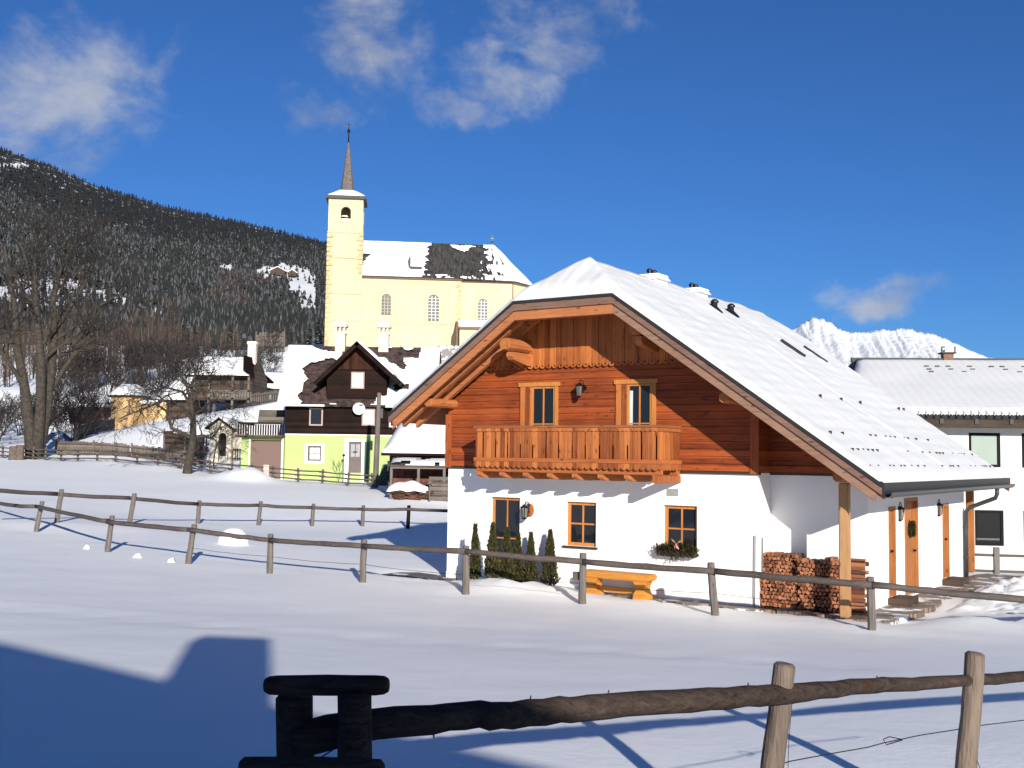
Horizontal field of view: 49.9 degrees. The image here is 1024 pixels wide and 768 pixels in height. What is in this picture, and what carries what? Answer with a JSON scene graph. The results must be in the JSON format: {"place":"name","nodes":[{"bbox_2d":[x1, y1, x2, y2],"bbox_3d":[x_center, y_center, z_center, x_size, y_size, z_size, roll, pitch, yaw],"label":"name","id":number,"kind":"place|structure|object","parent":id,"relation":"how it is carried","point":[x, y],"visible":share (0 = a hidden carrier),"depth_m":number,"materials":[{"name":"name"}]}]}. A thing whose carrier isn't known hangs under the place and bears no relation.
{"place":"outdoors","nodes":[
{"label":"outdoors","id":0,"kind":"place"},
{"bbox_2d":[0,152,326,311],"bbox_3d":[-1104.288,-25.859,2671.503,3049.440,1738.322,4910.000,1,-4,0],"label":"wooded mountain","id":1,"kind":"structure","parent":0,"point":[306,286],"depth_m":1646.72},
{"bbox_2d":[0,146,326,349],"bbox_3d":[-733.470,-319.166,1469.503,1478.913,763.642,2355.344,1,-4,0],"label":"conifer forest","id":2,"kind":"object","parent":1,"relation":"on","point":[247,305],"visible":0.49,"depth_m":1256.72,"materials":[{"name":"plant"}]},
{"bbox_2d":[268,266,287,275],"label":"farmhouse","id":3,"kind":"object","parent":1,"relation":"on","point":[278,270],"visible":0.87,"depth_m":1496.73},
{"bbox_2d":[0,344,1023,767],"bbox_3d":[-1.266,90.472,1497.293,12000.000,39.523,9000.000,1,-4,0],"label":"snow field","id":4,"kind":"structure","parent":0,"point":[118,654],"depth_m":15.02,"materials":[{"name":"snow"}]},
{"bbox_2d":[0,392,20,437],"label":"bare shrub","id":5,"kind":"object","parent":4,"relation":"on","point":[7,410],"visible":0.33,"depth_m":111.37,"materials":[{"name":"brown plant"}]},
{"bbox_2d":[0,397,21,439],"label":"bare shrub","id":6,"kind":"object","parent":4,"relation":"on","point":[11,407],"visible":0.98,"depth_m":89.40,"materials":[{"name":"brown plant"}]},
{"bbox_2d":[8,446,15,459],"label":"tree stump","id":7,"kind":"object","parent":4,"relation":"on","point":[12,450],"visible":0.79,"depth_m":77.06,"materials":[{"name":"wood"}]},
{"bbox_2d":[0,390,33,435],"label":"bare shrub","id":8,"kind":"object","parent":4,"relation":"on","point":[16,412],"visible":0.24,"depth_m":115.37,"materials":[{"name":"brown plant"}]},
{"bbox_2d":[15,445,24,459],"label":"tree stump","id":9,"kind":"object","parent":4,"relation":"on","point":[19,453],"visible":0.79,"depth_m":77.09,"materials":[{"name":"brown plant"}]},
{"bbox_2d":[30,350,73,392],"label":"bare shrub","id":10,"kind":"object","parent":4,"relation":"on","point":[57,366],"visible":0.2,"depth_m":144.28,"materials":[{"name":"brown plant"}]},
{"bbox_2d":[31,386,76,416],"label":"bare shrub","id":11,"kind":"object","parent":4,"relation":"on","point":[54,404],"visible":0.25,"depth_m":96.04,"materials":[{"name":"brown plant"}]},
{"bbox_2d":[33,396,79,441],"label":"bare shrub","id":12,"kind":"object","parent":4,"relation":"on","point":[55,421],"visible":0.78,"depth_m":89.00,"materials":[{"name":"brown plant"}]},
{"bbox_2d":[47,431,72,442],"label":"tarpaulin cover","id":13,"kind":"object","parent":4,"relation":"on","point":[54,434],"visible":0.69,"depth_m":89.80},
{"bbox_2d":[53,372,84,408],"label":"bare shrub","id":14,"kind":"object","parent":4,"relation":"on","point":[66,389],"visible":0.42,"depth_m":129.10,"materials":[{"name":"brown plant"}]},
{"bbox_2d":[50,401,95,440],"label":"bare shrub","id":15,"kind":"object","parent":4,"relation":"on","point":[72,421],"visible":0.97,"depth_m":89.80,"materials":[{"name":"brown plant"}]},
{"bbox_2d":[56,363,97,403],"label":"bare shrub","id":16,"kind":"object","parent":4,"relation":"on","point":[74,375],"visible":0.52,"depth_m":131.36,"materials":[{"name":"brown plant"}]},
{"bbox_2d":[56,352,97,390],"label":"bare shrub","id":17,"kind":"object","parent":4,"relation":"on","point":[78,368],"visible":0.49,"depth_m":139.03,"materials":[{"name":"brown plant"}]},
{"bbox_2d":[53,386,101,425],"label":"bare shrub","id":18,"kind":"object","parent":4,"relation":"on","point":[75,394],"visible":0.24,"depth_m":107.34,"materials":[{"name":"brown plant"}]},
{"bbox_2d":[58,340,104,387],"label":"bare shrub","id":19,"kind":"object","parent":4,"relation":"on","point":[86,360],"visible":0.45,"depth_m":142.56,"materials":[{"name":"brown plant"}]},
{"bbox_2d":[57,398,107,438],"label":"bare shrub","id":20,"kind":"object","parent":4,"relation":"on","point":[89,415],"visible":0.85,"depth_m":91.86,"materials":[{"name":"brown plant"}]},
{"bbox_2d":[58,339,107,391],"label":"bare shrub","id":21,"kind":"object","parent":4,"relation":"on","point":[99,362],"visible":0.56,"depth_m":141.16,"materials":[{"name":"brown plant"}]},
{"bbox_2d":[66,370,106,401],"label":"bare shrub","id":22,"kind":"object","parent":4,"relation":"on","point":[94,390],"visible":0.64,"depth_m":122.91,"materials":[{"name":"brown plant"}]},
{"bbox_2d":[65,344,111,388],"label":"bare shrub","id":23,"kind":"object","parent":4,"relation":"on","point":[99,359],"visible":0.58,"depth_m":141.65,"materials":[{"name":"brown plant"}]},
{"bbox_2d":[0,180,180,458],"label":"bare tree","id":24,"kind":"object","parent":4,"relation":"on","point":[36,427],"visible":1,"depth_m":79.52,"materials":[{"name":"brown plant"}]},
{"bbox_2d":[73,417,114,440],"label":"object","id":25,"kind":"object","parent":4,"relation":"on","point":[110,422],"visible":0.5,"depth_m":98.70,"materials":[{"name":"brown wood"}]},
{"bbox_2d":[69,380,123,422],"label":"bare shrub","id":26,"kind":"object","parent":4,"relation":"on","point":[102,401],"visible":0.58,"depth_m":101.94,"materials":[{"name":"brown plant"}]},
{"bbox_2d":[78,399,117,433],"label":"bare shrub","id":27,"kind":"object","parent":4,"relation":"on","point":[97,419],"visible":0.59,"depth_m":96.08,"materials":[{"name":"brown plant"}]},
{"bbox_2d":[79,359,129,404],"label":"bare shrub","id":28,"kind":"object","parent":4,"relation":"on","point":[112,386],"visible":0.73,"depth_m":126.51,"materials":[{"name":"brown plant"}]},
{"bbox_2d":[93,330,146,380],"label":"bare shrub","id":29,"kind":"object","parent":4,"relation":"on","point":[109,339],"visible":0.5,"depth_m":145.77,"materials":[{"name":"brown plant"}]},
{"bbox_2d":[104,348,146,390],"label":"bare shrub","id":30,"kind":"object","parent":4,"relation":"on","point":[126,358],"visible":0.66,"depth_m":134.29,"materials":[{"name":"brown plant"}]},
{"bbox_2d":[54,439,205,464],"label":"board fence","id":31,"kind":"object","parent":4,"relation":"on","point":[73,445],"visible":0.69,"depth_m":82.35,"materials":[{"name":"brown wood"}]},
{"bbox_2d":[108,368,151,428],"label":"pavilion","id":32,"kind":"structure","parent":4,"relation":"on","point":[116,392],"depth_m":118.35,"materials":[{"name":"paint"}]},
{"bbox_2d":[113,327,157,380],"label":"bare shrub","id":33,"kind":"object","parent":4,"relation":"on","point":[128,343],"visible":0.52,"depth_m":141.53,"materials":[{"name":"brown plant"}]},
{"bbox_2d":[117,357,161,388],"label":"bare shrub","id":34,"kind":"object","parent":4,"relation":"on","point":[137,372],"visible":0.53,"depth_m":131.60,"materials":[{"name":"brown plant"}]},
{"bbox_2d":[118,345,161,380],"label":"bare shrub","id":35,"kind":"object","parent":4,"relation":"on","point":[122,361],"visible":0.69,"depth_m":135.27,"materials":[{"name":"brown plant"}]},
{"bbox_2d":[124,349,156,374],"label":"bare shrub","id":36,"kind":"object","parent":4,"relation":"on","point":[140,365],"visible":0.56,"depth_m":135.54,"materials":[{"name":"brown plant"}]},
{"bbox_2d":[129,336,171,379],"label":"bare shrub","id":37,"kind":"object","parent":4,"relation":"on","point":[146,352],"visible":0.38,"depth_m":141.19,"materials":[{"name":"brown plant"}]},
{"bbox_2d":[0,313,323,386],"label":"leafless wood","id":38,"kind":"object","parent":4,"relation":"on","point":[25,351],"visible":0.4,"depth_m":208.80,"materials":[{"name":"plant"}]},
{"bbox_2d":[145,354,178,386],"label":"bare shrub","id":39,"kind":"object","parent":4,"relation":"on","point":[163,369],"visible":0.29,"depth_m":129.85,"materials":[{"name":"brown plant"}]},
{"bbox_2d":[136,360,191,393],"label":"bare shrub","id":40,"kind":"object","parent":4,"relation":"on","point":[158,377],"visible":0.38,"depth_m":121.82,"materials":[{"name":"brown plant"}]},
{"bbox_2d":[152,328,186,373],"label":"bare shrub","id":41,"kind":"object","parent":4,"relation":"on","point":[165,342],"visible":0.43,"depth_m":142.43,"materials":[{"name":"brown plant"}]},
{"bbox_2d":[148,330,193,368],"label":"bare shrub","id":42,"kind":"object","parent":4,"relation":"on","point":[176,343],"visible":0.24,"depth_m":148.07,"materials":[{"name":"brown plant"}]},
{"bbox_2d":[89,327,256,473],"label":"apple tree","id":43,"kind":"object","parent":4,"relation":"on","point":[191,436],"visible":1,"depth_m":69.30,"materials":[{"name":"brown plant"}]},
{"bbox_2d":[140,400,212,422],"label":"garden wall","id":44,"kind":"structure","parent":4,"relation":"on","point":[162,412],"depth_m":119.01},
{"bbox_2d":[159,376,203,420],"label":"shed","id":45,"kind":"structure","parent":4,"relation":"on","point":[178,397],"depth_m":113.06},
{"bbox_2d":[178,314,190,358],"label":"spruce tree","id":46,"kind":"object","parent":4,"relation":"on","point":[183,326],"visible":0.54,"depth_m":215.95,"materials":[{"name":"green plant"}]},
{"bbox_2d":[163,428,206,458],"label":"board fence","id":47,"kind":"object","parent":4,"relation":"on","point":[169,440],"visible":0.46,"depth_m":85.47,"materials":[{"name":"brown wood"}]},
{"bbox_2d":[156,342,218,375],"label":"bare shrub","id":48,"kind":"object","parent":4,"relation":"on","point":[179,368],"visible":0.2,"depth_m":123.00,"materials":[{"name":"brown plant"}]},
{"bbox_2d":[0,445,386,486],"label":"three rail fence","id":49,"kind":"object","parent":4,"relation":"on","point":[178,466],"visible":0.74,"depth_m":71.96,"materials":[{"name":"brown wood"}]},
{"bbox_2d":[190,332,231,361],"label":"bare shrub","id":50,"kind":"object","parent":4,"relation":"on","point":[218,341],"visible":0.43,"depth_m":138.62,"materials":[{"name":"brown plant"}]},
{"bbox_2d":[0,488,447,528],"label":"rail fence","id":51,"kind":"object","parent":4,"relation":"on","point":[61,494],"visible":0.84,"depth_m":42.72,"materials":[{"name":"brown wood"}]},
{"bbox_2d":[209,415,242,468],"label":"bare tree","id":52,"kind":"object","parent":4,"relation":"on","point":[226,436],"visible":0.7,"depth_m":78.54,"materials":[{"name":"brown plant"}]},
{"bbox_2d":[204,416,247,462],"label":"hut","id":53,"kind":"object","parent":4,"relation":"on","point":[234,453],"visible":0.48,"depth_m":83.96,"materials":[{"name":"beige paint"}]},
{"bbox_2d":[185,355,273,412],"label":"barn","id":54,"kind":"structure","parent":4,"relation":"on","point":[253,378],"depth_m":108.22,"materials":[{"name":"brown wood"}]},
{"bbox_2d":[217,528,248,545],"bbox_3d":[-8.682,4.768,34.252,1.000,0.560,1.000,1,-4,0],"label":"snow mound","id":55,"kind":"object","parent":4,"relation":"on","point":[230,541],"visible":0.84,"depth_m":33.92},
{"bbox_2d":[220,337,248,353],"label":"bare shrub","id":56,"kind":"object","parent":4,"relation":"on","point":[230,350],"visible":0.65,"depth_m":142.51,"materials":[{"name":"brown plant"}]},
{"bbox_2d":[226,341,282,403],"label":"cottage","id":57,"kind":"structure","parent":4,"relation":"on","point":[275,377],"depth_m":119.55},
{"bbox_2d":[244,348,282,370],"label":"bare shrub","id":58,"kind":"object","parent":4,"relation":"on","point":[270,359],"visible":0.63,"depth_m":136.36,"materials":[{"name":"brown plant"}]},
{"bbox_2d":[250,391,278,403],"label":"picket fence","id":59,"kind":"object","parent":4,"relation":"on","point":[268,397],"visible":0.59,"depth_m":100.63,"materials":[{"name":"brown wood"}]},
{"bbox_2d":[255,329,284,353],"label":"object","id":60,"kind":"object","parent":4,"relation":"on","point":[261,338],"visible":0.42,"depth_m":151.75,"materials":[{"name":"wood"}]},
{"bbox_2d":[257,320,284,356],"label":"bare shrub","id":61,"kind":"object","parent":4,"relation":"on","point":[270,333],"visible":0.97,"depth_m":145.47,"materials":[{"name":"brown plant"}]},
{"bbox_2d":[264,352,283,371],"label":"bare shrub","id":62,"kind":"object","parent":4,"relation":"on","point":[275,359],"visible":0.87,"depth_m":137.43,"materials":[{"name":"brown plant"}]},
{"bbox_2d":[305,321,313,344],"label":"spruce tree","id":63,"kind":"object","parent":4,"relation":"on","point":[308,339],"visible":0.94,"depth_m":241.06,"materials":[{"name":"green plant"}]},
{"bbox_2d":[314,316,323,344],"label":"spruce tree","id":64,"kind":"object","parent":4,"relation":"on","point":[318,338],"visible":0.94,"depth_m":235.92,"materials":[{"name":"green plant"}]},
{"bbox_2d":[235,322,441,481],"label":"farmhouse","id":65,"kind":"object","parent":4,"relation":"on","point":[327,397],"visible":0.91,"depth_m":75.90,"materials":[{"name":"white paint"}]},
{"bbox_2d":[258,410,284,423],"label":"board stack","id":66,"kind":"object","parent":65,"relation":"on","point":[277,416],"visible":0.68,"depth_m":77.50,"materials":[{"name":"grey wood"}]},
{"bbox_2d":[308,446,320,460],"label":"window","id":67,"kind":"structure","parent":65,"relation":"in","point":[314,452],"depth_m":75.95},
{"bbox_2d":[309,408,322,425],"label":"window","id":68,"kind":"structure","parent":65,"relation":"in","point":[315,414],"depth_m":75.89,"materials":[{"name":"blue glass"}]},
{"bbox_2d":[348,442,361,472],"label":"door","id":69,"kind":"structure","parent":65,"relation":"in","point":[355,448],"depth_m":75.93,"materials":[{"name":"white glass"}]},
{"bbox_2d":[351,372,364,388],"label":"window","id":70,"kind":"structure","parent":65,"relation":"in","point":[357,378],"depth_m":75.96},
{"bbox_2d":[362,409,374,425],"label":"window","id":71,"kind":"structure","parent":65,"relation":"in","point":[368,417],"depth_m":75.78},
{"bbox_2d":[372,393,382,487],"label":"utility pole","id":72,"kind":"object","parent":4,"relation":"on","point":[379,413],"visible":0.84,"depth_m":69.28,"materials":[{"name":"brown wood"}]},
{"bbox_2d":[378,464,388,483],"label":"tarpaulin cover","id":73,"kind":"object","parent":4,"relation":"on","point":[384,471],"visible":0.32,"depth_m":72.76,"materials":[{"name":"green paint"}]},
{"bbox_2d":[386,480,433,499],"bbox_3d":[-5.437,5.675,58.749,2.614,1.040,1.500,1,-4,0],"label":"wood heap","id":74,"kind":"object","parent":4,"relation":"on","point":[404,490],"visible":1,"depth_m":58.39,"materials":[{"name":"brown wood"}]},
{"bbox_2d":[381,423,447,498],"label":"shed","id":75,"kind":"structure","parent":4,"relation":"on","point":[413,452],"depth_m":60.49,"materials":[{"name":"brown wood"}]},
{"bbox_2d":[324,127,531,347],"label":"church","id":76,"kind":"structure","parent":4,"relation":"on","point":[420,294],"depth_m":168.13,"materials":[{"name":"paint"}]},
{"bbox_2d":[429,477,447,500],"bbox_3d":[-3.380,5.596,58.756,2.100,1.260,0.400,1,-4,0],"label":"timber stack","id":77,"kind":"object","parent":4,"relation":"on","point":[438,494],"visible":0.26,"depth_m":58.62,"materials":[{"name":"grey wood"}]},
{"bbox_2d":[438,346,459,360],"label":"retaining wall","id":78,"kind":"structure","parent":4,"relation":"on","point":[447,351],"depth_m":150.62,"materials":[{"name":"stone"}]},
{"bbox_2d":[469,523,481,579],"bbox_3d":[-0.863,3.932,25.532,0.352,1.409,0.351,1,-4,1],"label":"columnar conifer","id":79,"kind":"object","parent":4,"relation":"on","point":[475,563],"visible":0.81,"depth_m":25.46,"materials":[{"name":"green plant"}]},
{"bbox_2d":[484,522,500,577],"bbox_3d":[-0.446,3.838,25.101,0.433,1.398,0.452,-1,-4,31],"label":"columnar conifer","id":80,"kind":"object","parent":4,"relation":"on","point":[491,567],"visible":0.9,"depth_m":25.03,"materials":[{"name":"green plant"}]},
{"bbox_2d":[499,527,515,578],"bbox_3d":[-0.125,3.910,25.149,0.418,1.298,0.424,0,-4,8],"label":"columnar conifer","id":81,"kind":"object","parent":4,"relation":"on","point":[506,567],"visible":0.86,"depth_m":25.07,"materials":[{"name":"green plant"}]},
{"bbox_2d":[0,501,1023,630],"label":"rail fence","id":82,"kind":"object","parent":4,"relation":"on","point":[869,584],"visible":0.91,"depth_m":22.77,"materials":[{"name":"brown wood"}]},
{"bbox_2d":[512,532,523,581],"bbox_3d":[0.135,4.104,25.630,0.384,1.297,0.392,0,-4,9],"label":"columnar conifer","id":83,"kind":"object","parent":4,"relation":"on","point":[519,568],"visible":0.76,"depth_m":25.56,"materials":[{"name":"green plant"}]},
{"bbox_2d":[522,532,538,581],"bbox_3d":[0.430,4.075,25.500,0.404,1.314,0.418,3,-5,-34],"label":"columnar conifer","id":84,"kind":"object","parent":4,"relation":"on","point":[530,572],"visible":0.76,"depth_m":25.44,"materials":[{"name":"green plant"}]},
{"bbox_2d":[539,529,560,585],"bbox_3d":[0.875,4.023,25.243,0.469,1.411,0.472,3,-4,-29],"label":"columnar conifer","id":85,"kind":"object","parent":4,"relation":"on","point":[550,570],"visible":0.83,"depth_m":25.18,"materials":[{"name":"green plant"}]},
{"bbox_2d":[238,651,1023,767],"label":"rail fence","id":86,"kind":"object","parent":4,"relation":"on","point":[354,727],"visible":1,"depth_m":4.71,"materials":[{"name":"brown wood"}]},
{"bbox_2d":[387,257,1014,617],"bbox_3d":[5.389,1.247,28.569,12.110,8.250,12.220,-2,-5,34],"label":"chalet","id":87,"kind":"object","parent":4,"relation":"on","point":[592,408],"visible":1,"depth_m":24.62,"materials":[{"name":"white paint"}]},
{"bbox_2d":[492,497,519,563],"bbox_3d":[-0.110,3.724,26.572,0.860,1.970,0.060,-2,-5,34],"label":"window","id":88,"kind":"structure","parent":87,"relation":"in","point":[506,510],"depth_m":26.63,"materials":[{"name":"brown wood"}]},
{"bbox_2d":[518,382,559,457],"bbox_3d":[0.647,0.900,26.063,1.150,1.880,0.103,-2,-5,34],"label":"balcony door","id":89,"kind":"structure","parent":87,"relation":"in","point":[538,404],"depth_m":26.11,"materials":[{"name":"brown wood"}]},
{"bbox_2d":[562,502,597,549],"bbox_3d":[1.608,3.251,25.340,0.910,1.060,0.210,-2,-5,34],"label":"window","id":90,"kind":"structure","parent":87,"relation":"in","point":[581,515],"depth_m":25.40,"materials":[{"name":"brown wood"}]},
{"bbox_2d":[614,379,657,459],"bbox_3d":[2.776,0.834,24.613,1.090,1.880,0.103,-2,-5,34],"label":"balcony door","id":91,"kind":"structure","parent":87,"relation":"in","point":[635,400],"depth_m":24.65,"materials":[{"name":"brown wood"}]},
{"bbox_2d":[653,539,699,562],"bbox_3d":[3.544,3.600,23.735,1.098,0.537,0.390,-2,-5,34],"label":"window box","id":92,"kind":"object","parent":87,"relation":"attached to","point":[675,551],"visible":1,"depth_m":23.68,"materials":[{"name":"green plant"}]},
{"bbox_2d":[665,505,698,556],"bbox_3d":[3.672,3.182,23.934,0.910,1.070,0.210,-2,-5,34],"label":"window","id":93,"kind":"structure","parent":87,"relation":"in","point":[680,521],"depth_m":24.00,"materials":[{"name":"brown wood"}]},
{"bbox_2d":[888,506,895,597],"bbox_3d":[8.120,3.608,23.679,0.160,1.930,0.500,-2,-5,34],"label":"door","id":94,"kind":"structure","parent":87,"relation":"in","point":[891,510],"depth_m":23.79,"materials":[{"name":"brown wood"}]},
{"bbox_2d":[904,497,918,594],"bbox_3d":[9.006,3.681,24.973,0.160,2.180,1.120,-2,-5,34],"label":"door","id":95,"kind":"structure","parent":87,"relation":"in","point":[910,504],"depth_m":25.18,"materials":[{"name":"brown wood"}]},
{"bbox_2d":[908,520,916,536],"bbox_3d":[9.096,3.295,25.013,0.223,0.406,0.335,-2,-5,34],"label":"wreath","id":96,"kind":"object","parent":95,"relation":"attached to","point":[911,529],"depth_m":24.94,"materials":[{"name":"green plant"}]},
{"bbox_2d":[942,503,949,578],"bbox_3d":[10.842,3.944,27.655,0.160,1.860,0.640,-2,-5,34],"label":"door","id":97,"kind":"structure","parent":87,"relation":"in","point":[945,512],"depth_m":27.81,"materials":[{"name":"brown wood"}]},
{"bbox_2d":[754,535,755,606],"bbox_3d":[5.040,3.919,22.817,0.031,1.550,0.024,1,-4,0],"label":"stake","id":98,"kind":"object","parent":4,"relation":"on","point":[754,565],"visible":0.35,"depth_m":22.83,"materials":[{"name":"brown wood"}]},
{"bbox_2d":[848,346,1023,570],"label":"house","id":99,"kind":"structure","parent":4,"relation":"on","point":[975,406],"depth_m":39.94,"materials":[{"name":"paint"}]},
{"bbox_2d":[969,433,999,466],"bbox_3d":[17.150,2.397,39.946,1.105,1.248,0.060,0,-4,6],"label":"window","id":100,"kind":"structure","parent":99,"relation":"in","point":[986,446],"depth_m":39.94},
{"bbox_2d":[975,510,1003,545],"bbox_3d":[17.232,5.200,39.734,1.003,1.279,0.090,0,-4,6],"label":"window","id":101,"kind":"structure","parent":99,"relation":"in","point":[989,531],"depth_m":39.74,"materials":[{"name":"glass"}]},
{"bbox_2d":[945,574,1023,614],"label":"snow heap","id":102,"kind":"object","parent":4,"relation":"on","point":[1013,586],"visible":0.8,"depth_m":22.94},
{"bbox_2d":[975,547,1023,573],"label":"rail fence","id":103,"kind":"object","parent":4,"relation":"on","point":[996,555],"visible":0.5,"depth_m":36.22,"materials":[{"name":"grey wood"}]},
{"bbox_2d":[0,0,1023,357],"label":"sky","id":104,"kind":"structure","parent":0,"point":[851,165],"materials":[{"name":"blue"}]},
{"bbox_2d":[382,572,1020,624],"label":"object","id":105,"kind":"structure","parent":0,"point":[895,615],"depth_m":23.12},
{"bbox_2d":[586,569,656,599],"bbox_3d":[2.337,4.397,24.094,1.700,0.550,0.380,-2,-5,34],"label":"bench","id":106,"kind":"object","parent":105,"relation":"on","point":[596,577],"visible":0.84,"depth_m":23.94,"materials":[{"name":"brown wood"}]},
{"bbox_2d":[793,317,988,365],"bbox_3d":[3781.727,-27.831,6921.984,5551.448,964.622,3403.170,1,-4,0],"label":"snowy peaks","id":107,"kind":"object","parent":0,"point":[840,345],"visible":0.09,"depth_m":7466.87,"materials":[{"name":"snow"}]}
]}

